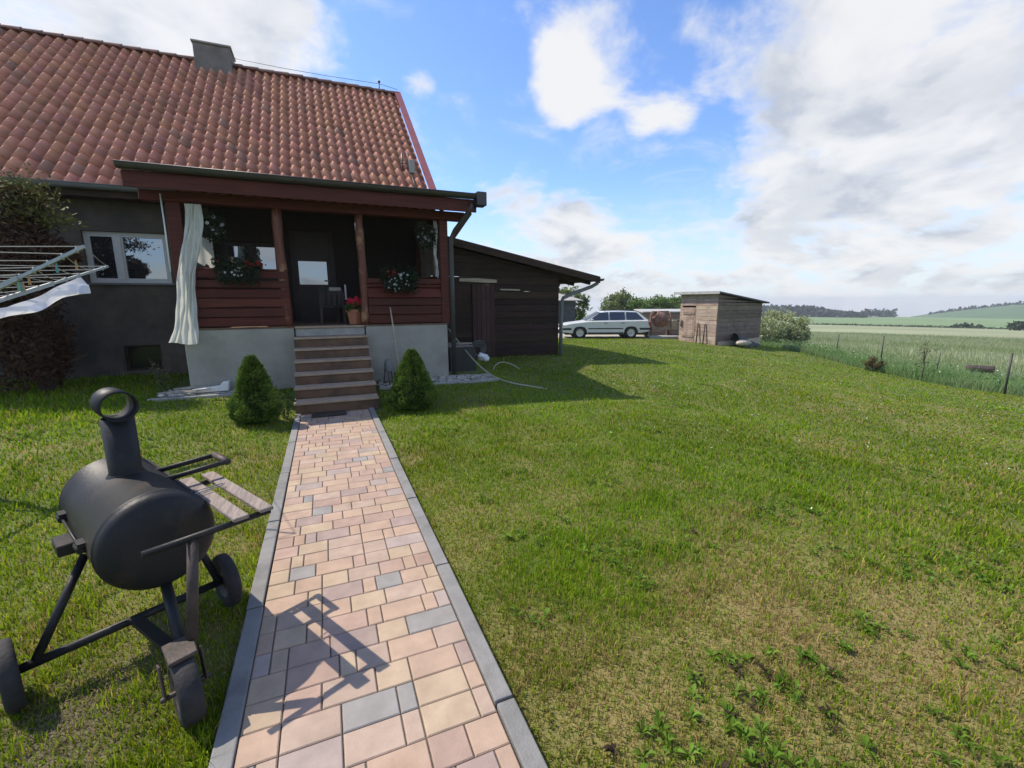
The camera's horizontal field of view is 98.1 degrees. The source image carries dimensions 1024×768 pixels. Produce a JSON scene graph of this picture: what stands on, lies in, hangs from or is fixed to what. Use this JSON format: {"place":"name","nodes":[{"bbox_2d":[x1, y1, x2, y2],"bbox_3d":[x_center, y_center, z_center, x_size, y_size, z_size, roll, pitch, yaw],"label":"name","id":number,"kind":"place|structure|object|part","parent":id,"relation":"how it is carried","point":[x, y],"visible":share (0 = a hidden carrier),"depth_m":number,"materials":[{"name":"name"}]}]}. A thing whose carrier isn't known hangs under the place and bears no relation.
{"place":"outdoors","nodes":[
{"label":"outdoors","id":0,"kind":"place"},
{"bbox_2d":[223,307,281,317],"bbox_3d":[-5.031,-1.430,8.806,1.160,0.440,0.500,-5,11,-22],"label":"storage bench","id":1,"kind":"object","parent":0,"point":[249,307],"depth_m":8.55,"materials":[{"name":"brown wood"}]},
{"bbox_2d":[336,300,346,322],"bbox_3d":[-3.208,-1.457,8.876,0.580,0.450,0.430,-5,11,-22],"label":"side table","id":2,"kind":"object","parent":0,"point":[338,316],"visible":0.27,"depth_m":8.62,"materials":[{"name":"brown wood"}]},
{"bbox_2d":[233,409,520,767],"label":"path","id":3,"kind":"structure","parent":0,"point":[311,736],"depth_m":2.07,"materials":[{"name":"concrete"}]},
{"bbox_2d":[311,410,346,417],"bbox_3d":[-2.583,0.421,6.288,0.458,0.012,0.270,-5,11,-22],"label":"doormat","id":4,"kind":"object","parent":3,"relation":"on","point":[331,412],"visible":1,"depth_m":6.28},
{"bbox_2d":[0,334,1023,767],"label":"lawn","id":5,"kind":"structure","parent":0,"point":[714,712],"depth_m":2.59,"materials":[{"name":"green plant"}]},
{"bbox_2d":[0,154,88,393],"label":"withered conifer","id":6,"kind":"object","parent":5,"relation":"on","point":[48,358],"visible":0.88,"depth_m":6.64,"materials":[{"name":"brown plant"}]},
{"bbox_2d":[0,245,108,302],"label":"clothes airer","id":7,"kind":"object","parent":5,"relation":"on","point":[19,277],"visible":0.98,"depth_m":3.45,"materials":[{"name":"grey metal"}]},
{"bbox_2d":[0,277,90,318],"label":"white sheet","id":8,"kind":"object","parent":7,"relation":"hanging from","point":[77,286],"visible":1,"depth_m":4.22,"materials":[{"name":"fabric"}]},
{"bbox_2d":[0,595,226,767],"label":"clippings","id":9,"kind":"object","parent":5,"relation":"on","point":[62,728],"visible":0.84,"depth_m":1.69,"materials":[{"name":"green plant"}]},
{"bbox_2d":[0,387,273,727],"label":"barrel smoker","id":10,"kind":"object","parent":5,"relation":"on","point":[128,516],"visible":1,"depth_m":1.87,"materials":[{"name":"black paint"}]},
{"bbox_2d":[195,483,224,493],"bbox_3d":[-1.474,0.503,2.067,0.046,0.008,0.252,6,12,31],"label":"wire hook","id":11,"kind":"object","parent":10,"relation":"on","point":[209,487],"visible":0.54,"depth_m":2.11,"materials":[{"name":"metal"}]},
{"bbox_2d":[148,355,171,386],"bbox_3d":[-5.885,-0.184,7.415,0.283,0.563,0.319,3,11,18],"label":"weedy plant","id":12,"kind":"object","parent":5,"relation":"on","point":[158,375],"visible":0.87,"depth_m":7.47,"materials":[{"name":"green plant"}]},
{"bbox_2d":[155,380,173,392],"bbox_3d":[-5.423,0.076,6.930,0.243,0.278,0.413,-5,11,-22],"label":"weedy plant","id":13,"kind":"object","parent":5,"relation":"on","point":[163,389],"visible":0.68,"depth_m":6.90,"materials":[{"name":"green plant"}]},
{"bbox_2d":[147,393,233,401],"bbox_3d":[-4.723,0.293,6.942,1.540,0.255,0.070,-5,11,-22],"label":"edging slab","id":14,"kind":"object","parent":5,"relation":"on","point":[200,396],"depth_m":6.82,"materials":[{"name":"concrete"}]},
{"bbox_2d":[0,23,443,381],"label":"house","id":15,"kind":"structure","parent":5,"relation":"on","point":[78,115],"depth_m":9.19,"materials":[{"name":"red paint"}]},
{"bbox_2d":[82,231,175,284],"bbox_3d":[-7.062,-2.306,8.196,1.340,0.945,0.190,-5,11,-22],"label":"window","id":16,"kind":"structure","parent":15,"relation":"in","point":[131,258],"depth_m":8.21,"materials":[{"name":"white plastic"}]},
{"bbox_2d":[125,345,163,370],"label":"basement window","id":17,"kind":"structure","parent":15,"relation":"in","point":[137,356],"depth_m":8.58,"materials":[{"name":"black glass"}]},
{"bbox_2d":[221,241,277,280],"bbox_3d":[-5.225,-2.457,8.987,1.030,0.770,0.082,-5,11,-22],"label":"porch window","id":18,"kind":"structure","parent":15,"relation":"in","point":[265,251],"depth_m":8.93,"materials":[{"name":"brown glass"}]},
{"bbox_2d":[288,230,337,321],"bbox_3d":[-4.193,-2.264,9.429,0.860,1.860,0.160,-5,11,-22],"label":"door","id":19,"kind":"structure","parent":15,"relation":"in","point":[312,259],"depth_m":9.42,"materials":[{"name":"brown wood"}]},
{"bbox_2d":[208,414,300,767],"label":"kerb","id":20,"kind":"structure","parent":5,"relation":"on","point":[224,750],"depth_m":2.08,"materials":[{"name":"grey concrete"}]},
{"bbox_2d":[223,354,285,425],"bbox_3d":[-3.318,0.086,5.712,0.706,0.954,0.670,-5,11,-22],"label":"dwarf spruce","id":21,"kind":"object","parent":5,"relation":"on","point":[254,398],"visible":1,"depth_m":5.58,"materials":[{"name":"green plant"}]},
{"bbox_2d":[280,390,296,418],"bbox_3d":[-3.105,0.283,6.147,0.247,0.430,0.256,-3,11,-12],"label":"leafy plant","id":22,"kind":"object","parent":5,"relation":"on","point":[288,401],"visible":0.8,"depth_m":6.10,"materials":[{"name":"green plant"}]},
{"bbox_2d":[113,159,486,389],"bbox_3d":[-3.388,-1.864,8.377,5.230,4.168,2.798,-5,11,-22],"label":"porch","id":23,"kind":"object","parent":5,"relation":"on","point":[219,351],"visible":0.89,"depth_m":7.33,"materials":[{"name":"brown paint"}]},
{"bbox_2d":[159,193,170,271],"bbox_3d":[-5.156,-2.245,6.615,0.023,1.110,0.030,0,10,0],"label":"white rod","id":24,"kind":"object","parent":23,"relation":"attached to","point":[165,231],"visible":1,"depth_m":6.61,"materials":[{"name":"paint"}]},
{"bbox_2d":[169,203,202,344],"bbox_3d":[-4.937,-1.644,6.713,0.634,2.090,0.115,-7,12,-33],"label":"curtain","id":25,"kind":"object","parent":23,"relation":"hanging from","point":[186,330],"visible":1,"depth_m":6.75,"materials":[{"name":"white fabric"}]},
{"bbox_2d":[198,237,214,267],"bbox_3d":[-5.082,-2.135,7.367,0.240,0.560,0.040,-5,11,-22],"label":"cloth sheet","id":26,"kind":"object","parent":23,"relation":"hanging from","point":[206,254],"visible":0.62,"depth_m":7.37,"materials":[{"name":"white fabric"}]},
{"bbox_2d":[202,210,226,244],"bbox_3d":[-4.681,-2.451,6.950,0.380,0.523,0.394,-5,11,-22],"label":"hanging basket","id":27,"kind":"object","parent":23,"relation":"hanging from","point":[212,228],"visible":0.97,"depth_m":6.90,"materials":[{"name":"plant"}]},
{"bbox_2d":[210,248,265,286],"bbox_3d":[-4.292,-1.817,7.004,0.747,0.579,0.575,-7,12,-33],"label":"flower box","id":28,"kind":"object","parent":23,"relation":"attached to","point":[248,271],"visible":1,"depth_m":6.93,"materials":[{"name":"plant"}]},
{"bbox_2d":[319,287,346,324],"bbox_3d":[-3.361,-1.470,8.316,0.435,0.680,0.475,-5,11,-22],"label":"wooden chair","id":29,"kind":"object","parent":23,"relation":"on","point":[333,291],"visible":0.98,"depth_m":8.41,"materials":[{"name":"brown wood"}]},
{"bbox_2d":[344,296,361,323],"bbox_3d":[-2.836,-1.334,8.017,0.358,0.509,0.344,9,14,41],"label":"potted geranium","id":30,"kind":"object","parent":23,"relation":"on","point":[353,308],"visible":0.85,"depth_m":7.95,"materials":[{"name":"ceramic"}]},
{"bbox_2d":[379,264,420,294],"bbox_3d":[-2.008,-1.873,7.959,0.741,0.588,0.616,-5,11,-22],"label":"flower box","id":31,"kind":"object","parent":23,"relation":"attached to","point":[401,281],"visible":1,"depth_m":7.90,"materials":[{"name":"plant"}]},
{"bbox_2d":[412,221,436,250],"bbox_3d":[-1.616,-2.728,8.236,0.454,0.535,0.441,-5,11,-22],"label":"hanging basket","id":32,"kind":"object","parent":23,"relation":"hanging from","point":[424,236],"visible":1,"depth_m":8.16,"materials":[{"name":"plant"}]},
{"bbox_2d":[433,221,438,277],"bbox_3d":[-1.436,-2.531,8.381,0.092,1.040,0.046,-5,11,-22],"label":"curtain","id":33,"kind":"object","parent":23,"relation":"hanging from","point":[435,251],"visible":0.89,"depth_m":8.38,"materials":[{"name":"white fabric"}]},
{"bbox_2d":[159,373,493,397],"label":"gravel","id":34,"kind":"structure","parent":5,"relation":"on","point":[453,378],"depth_m":8.29,"materials":[{"name":"grey gravel"}]},
{"bbox_2d":[158,387,194,396],"bbox_3d":[-5.231,0.118,7.028,0.574,0.066,0.536,-5,11,-22],"label":"rubble","id":35,"kind":"object","parent":34,"relation":"on","point":[172,394],"visible":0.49,"depth_m":6.84,"materials":[{"name":"stone"}]},
{"bbox_2d":[157,386,210,393],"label":"broken laths","id":36,"kind":"object","parent":35,"relation":"on","point":[185,391],"visible":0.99,"depth_m":6.92,"materials":[{"name":"wood"}]},
{"bbox_2d":[192,380,229,392],"bbox_3d":[-4.795,0.044,7.070,0.536,0.149,0.120,-5,11,-22],"label":"trim piece","id":37,"kind":"object","parent":34,"relation":"on","point":[224,386],"depth_m":7.07,"materials":[{"name":"white paint"}]},
{"bbox_2d":[383,359,392,385],"bbox_3d":[-2.170,-0.186,7.814,0.191,0.491,0.180,-5,11,-22],"label":"garden lantern","id":38,"kind":"object","parent":34,"relation":"on","point":[387,366],"visible":0.9,"depth_m":7.77,"materials":[{"name":"metal"}]},
{"bbox_2d":[389,307,398,365],"bbox_3d":[-2.101,-0.695,8.063,0.044,1.375,0.322,-9,13,-38],"label":"wooden stick","id":39,"kind":"object","parent":34,"relation":"on","point":[394,336],"visible":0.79,"depth_m":8.07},
{"bbox_2d":[294,325,378,414],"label":"front steps","id":40,"kind":"structure","parent":5,"relation":"on","point":[334,371],"depth_m":7.02,"materials":[{"name":"brown concrete"}]},
{"bbox_2d":[384,348,438,410],"bbox_3d":[-1.460,-0.052,6.448,0.789,0.950,0.735,-5,11,-22],"label":"dwarf spruce","id":41,"kind":"object","parent":5,"relation":"on","point":[412,387],"visible":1,"depth_m":6.30,"materials":[{"name":"green plant"}]},
{"bbox_2d":[379,378,498,389],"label":"edging slab","id":42,"kind":"structure","parent":5,"relation":"on","point":[455,382],"depth_m":8.18,"materials":[{"name":"concrete"}]},
{"bbox_2d":[369,407,547,767],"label":"kerb","id":43,"kind":"structure","parent":5,"relation":"on","point":[528,754],"depth_m":2.06,"materials":[{"name":"grey concrete"}]},
{"bbox_2d":[448,346,475,371],"bbox_3d":[-1.155,-0.566,9.674,0.560,0.520,0.640,-5,11,-22],"label":"dark crate","id":44,"kind":"object","parent":5,"relation":"on","point":[465,361],"visible":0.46,"depth_m":9.39,"materials":[{"name":"plastic"}]},
{"bbox_2d":[448,344,472,347],"bbox_3d":[-1.163,-0.825,9.536,0.520,0.030,0.520,-5,11,-22],"label":"brown plank","id":45,"kind":"object","parent":44,"relation":"on","point":[461,345],"visible":0.62,"depth_m":9.39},
{"bbox_2d":[471,340,485,354],"bbox_3d":[-0.872,-0.928,11.315,0.415,0.396,0.181,-5,11,-22],"label":"coiled cable","id":46,"kind":"object","parent":5,"relation":"on","point":[483,350],"visible":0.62,"depth_m":11.33,"materials":[{"name":"rubber"}]},
{"bbox_2d":[477,352,489,360],"bbox_3d":[-0.731,-0.659,11.044,0.338,0.270,0.231,-5,11,-22],"label":"white bag","id":47,"kind":"object","parent":5,"relation":"on","point":[483,357],"visible":0.78,"depth_m":10.98,"materials":[{"name":"plastic"}]},
{"bbox_2d":[448,328,546,388],"bbox_3d":[-0.093,-0.599,9.096,1.172,0.995,2.809,-8,13,-36],"label":"garden hose","id":48,"kind":"object","parent":5,"relation":"on","point":[494,367],"visible":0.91,"depth_m":8.79,"materials":[{"name":"grey rubber"}]},
{"bbox_2d":[5,382,1023,767],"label":"weeds","id":49,"kind":"object","parent":5,"relation":"on","point":[737,724],"visible":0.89,"depth_m":1.87,"materials":[{"name":"green plant"}]},
{"bbox_2d":[432,236,604,357],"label":"wooden garage","id":50,"kind":"structure","parent":5,"relation":"on","point":[497,306],"depth_m":11.70,"materials":[{"name":"brown wood"}]},
{"bbox_2d":[472,284,494,357],"bbox_3d":[-0.729,-1.613,11.499,0.604,1.880,0.070,-5,11,-22],"label":"door","id":51,"kind":"structure","parent":50,"relation":"in","point":[483,296],"depth_m":11.47,"materials":[{"name":"brown wood"}]},
{"bbox_2d":[530,293,583,332],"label":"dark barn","id":52,"kind":"structure","parent":5,"relation":"on","point":[569,309],"depth_m":34.99,"materials":[{"name":"wood"}]},
{"bbox_2d":[559,285,592,320],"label":"leafy tree","id":53,"kind":"object","parent":5,"relation":"on","point":[580,315],"visible":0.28,"depth_m":44.42,"materials":[{"name":"green plant"}]},
{"bbox_2d":[634,309,680,335],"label":"shed","id":54,"kind":"structure","parent":5,"relation":"on","point":[675,313],"depth_m":27.48,"materials":[{"name":"grey wood"}]},
{"bbox_2d":[646,335,678,338],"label":"concrete slab","id":55,"kind":"structure","parent":5,"relation":"on","point":[663,336],"depth_m":23.44,"materials":[{"name":"grey concrete"}]},
{"bbox_2d":[644,311,676,336],"bbox_3d":[8.240,-3.289,24.497,1.583,1.471,1.062,0,10,-1],"label":"concrete mixer","id":56,"kind":"object","parent":55,"relation":"on","point":[659,318],"visible":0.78,"depth_m":24.17,"materials":[{"name":"metal"}]},
{"bbox_2d":[674,291,769,345],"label":"plank shed","id":57,"kind":"structure","parent":5,"relation":"on","point":[723,316],"depth_m":21.27,"materials":[{"name":"wood"}]},
{"bbox_2d":[680,307,695,341],"bbox_3d":[8.620,-2.870,21.843,0.065,1.760,0.811,-7,12,-31],"label":"door","id":58,"kind":"structure","parent":57,"relation":"in","point":[687,324],"depth_m":21.80,"materials":[{"name":"grey wood"}]},
{"bbox_2d":[735,339,751,345],"bbox_3d":[10.659,-1.902,20.506,0.867,0.325,0.507,-5,11,-22],"label":"boulder","id":59,"kind":"object","parent":5,"relation":"on","point":[743,342],"visible":1,"depth_m":20.32,"materials":[{"name":"stone"}]},
{"bbox_2d":[731,333,760,346],"bbox_3d":[11.216,-2.128,21.270,1.847,0.694,0.550,-6,12,-30],"label":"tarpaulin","id":60,"kind":"object","parent":5,"relation":"on","point":[735,337],"visible":0.68,"depth_m":21.13,"materials":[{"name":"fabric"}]},
{"bbox_2d":[491,350,1021,508],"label":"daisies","id":61,"kind":"object","parent":5,"relation":"on","point":[775,412],"visible":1,"depth_m":8.26,"materials":[{"name":"white plant"}]},
{"bbox_2d":[862,356,886,371],"bbox_3d":[13.942,-0.679,17.132,0.956,0.785,0.696,-5,11,-22],"label":"withered shrub","id":62,"kind":"object","parent":5,"relation":"on","point":[872,361],"visible":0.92,"depth_m":17.05,"materials":[{"name":"brown plant"}]},
{"bbox_2d":[0,0,1023,316],"label":"sky","id":63,"kind":"structure","parent":0,"point":[845,155],"materials":[{"name":"blue"}]},
{"bbox_2d":[558,333,645,338],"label":"driveway","id":64,"kind":"structure","parent":0,"point":[603,336],"depth_m":24.99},
{"bbox_2d":[558,309,651,338],"bbox_3d":[4.958,-3.256,24.196,4.849,1.549,1.960,0,10,0],"label":"parked car","id":65,"kind":"object","parent":64,"relation":"on","point":[629,324],"visible":0.87,"depth_m":23.40,"materials":[{"name":"silver metal"}]},
{"bbox_3d":[4.575,-3.569,23.417,1.020,0.420,0.172,0,10,0],"label":"side window","id":66,"kind":"part","parent":65,"relation":"part of","materials":[{"name":"black glass"}]},
{"bbox_3d":[5.545,-3.579,23.417,0.800,0.411,0.169,0,10,0],"label":"side window","id":67,"kind":"part","parent":65,"relation":"part of","materials":[{"name":"black glass"}]},
{"bbox_3d":[6.480,-3.587,23.417,0.930,0.404,0.166,0,10,0],"label":"side window","id":68,"kind":"part","parent":65,"relation":"part of","materials":[{"name":"black glass"}]},
{"bbox_2d":[583,315,1023,396],"bbox_3d":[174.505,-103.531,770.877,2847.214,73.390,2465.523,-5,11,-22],"label":"field","id":69,"kind":"structure","parent":0,"point":[948,322],"depth_m":136.83,"materials":[{"name":"green plant"}]},
{"bbox_2d":[598,287,635,310],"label":"leafy tree","id":70,"kind":"object","parent":69,"relation":"on","point":[615,302],"visible":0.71,"depth_m":60.17,"materials":[{"name":"green plant"}]},
{"bbox_2d":[622,296,664,311],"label":"leafy tree","id":71,"kind":"object","parent":69,"relation":"on","point":[636,303],"visible":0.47,"depth_m":59.73,"materials":[{"name":"green plant"}]},
{"bbox_2d":[648,294,680,308],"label":"leafy tree","id":72,"kind":"object","parent":69,"relation":"on","point":[666,303],"visible":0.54,"depth_m":59.74,"materials":[{"name":"green plant"}]},
{"bbox_2d":[672,296,681,308],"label":"leafy tree","id":73,"kind":"object","parent":69,"relation":"on","point":[678,301],"visible":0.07,"depth_m":59.85,"materials":[{"name":"green plant"}]},
{"bbox_2d":[759,307,813,344],"bbox_3d":[16.265,-3.158,27.356,5.343,3.078,2.864,-5,11,-22],"label":"flowering bush","id":74,"kind":"object","parent":69,"relation":"on","point":[789,330],"visible":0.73,"depth_m":26.92,"materials":[{"name":"green plant"}]},
{"bbox_2d":[762,303,868,317],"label":"wood","id":75,"kind":"object","parent":69,"relation":"on","point":[810,310],"visible":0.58,"depth_m":462.80,"materials":[{"name":"green plant"}]},
{"bbox_2d":[672,331,1023,381],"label":"crop","id":76,"kind":"object","parent":69,"relation":"on","point":[997,345],"visible":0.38,"depth_m":36.05,"materials":[{"name":"green plant"}]},
{"bbox_2d":[965,364,994,372],"bbox_3d":[19.926,-0.646,18.930,0.840,0.317,0.320,9,14,40],"label":"trough","id":77,"kind":"object","parent":76,"relation":"on","point":[987,369],"visible":0.81,"depth_m":18.81,"materials":[{"name":"metal"}]},
{"bbox_2d":[861,308,897,316],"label":"tree row","id":78,"kind":"object","parent":69,"relation":"on","point":[883,313],"visible":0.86,"depth_m":496.00,"materials":[{"name":"green plant"}]},
{"bbox_2d":[767,335,1015,380],"bbox_3d":[18.540,-1.475,21.179,10.040,1.449,26.879,-1,10,-6],"label":"cow parsley","id":79,"kind":"object","parent":69,"relation":"on","point":[910,359],"visible":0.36,"depth_m":17.11,"materials":[{"name":"white plant"}]},
{"bbox_2d":[760,337,1023,395],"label":"tall grass","id":80,"kind":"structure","parent":69,"relation":"on","point":[945,378],"depth_m":17.01,"materials":[{"name":"green plant"}]},
{"bbox_2d":[787,334,1020,393],"bbox_3d":[17.835,-1.537,22.469,1.166,2.410,32.396,3,11,16],"label":"wire fence","id":81,"kind":"object","parent":69,"relation":"on","point":[1008,373],"visible":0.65,"depth_m":13.12,"materials":[{"name":"metal"}]},
{"bbox_2d":[808,323,1009,328],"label":"field margin","id":82,"kind":"object","parent":69,"relation":"on","point":[855,324],"visible":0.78,"depth_m":170.72,"materials":[{"name":"green plant"}]},
{"bbox_2d":[913,341,938,379],"bbox_3d":[14.182,-0.720,15.347,0.867,1.618,0.511,-1,10,-6],"label":"sapling","id":83,"kind":"object","parent":69,"relation":"on","point":[926,349],"visible":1,"depth_m":15.26,"materials":[{"name":"green plant"}]},
{"bbox_2d":[949,322,983,327],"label":"field hedge","id":84,"kind":"object","parent":69,"relation":"on","point":[965,324],"visible":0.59,"depth_m":164.85,"materials":[{"name":"green plant"}]},
{"bbox_2d":[1004,320,1023,330],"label":"field hedge","id":85,"kind":"object","parent":69,"relation":"on","point":[1014,326],"visible":0.97,"depth_m":132.63,"materials":[{"name":"green plant"}]},
{"bbox_2d":[912,304,1023,318],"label":"hill","id":86,"kind":"structure","parent":0,"point":[1016,311],"depth_m":498.62,"materials":[{"name":"green plant"}]},
{"bbox_2d":[928,300,1023,314],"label":"hill hedges","id":87,"kind":"object","parent":86,"relation":"on","point":[983,306],"visible":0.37,"depth_m":574.50,"materials":[{"name":"green plant"}]}
]}

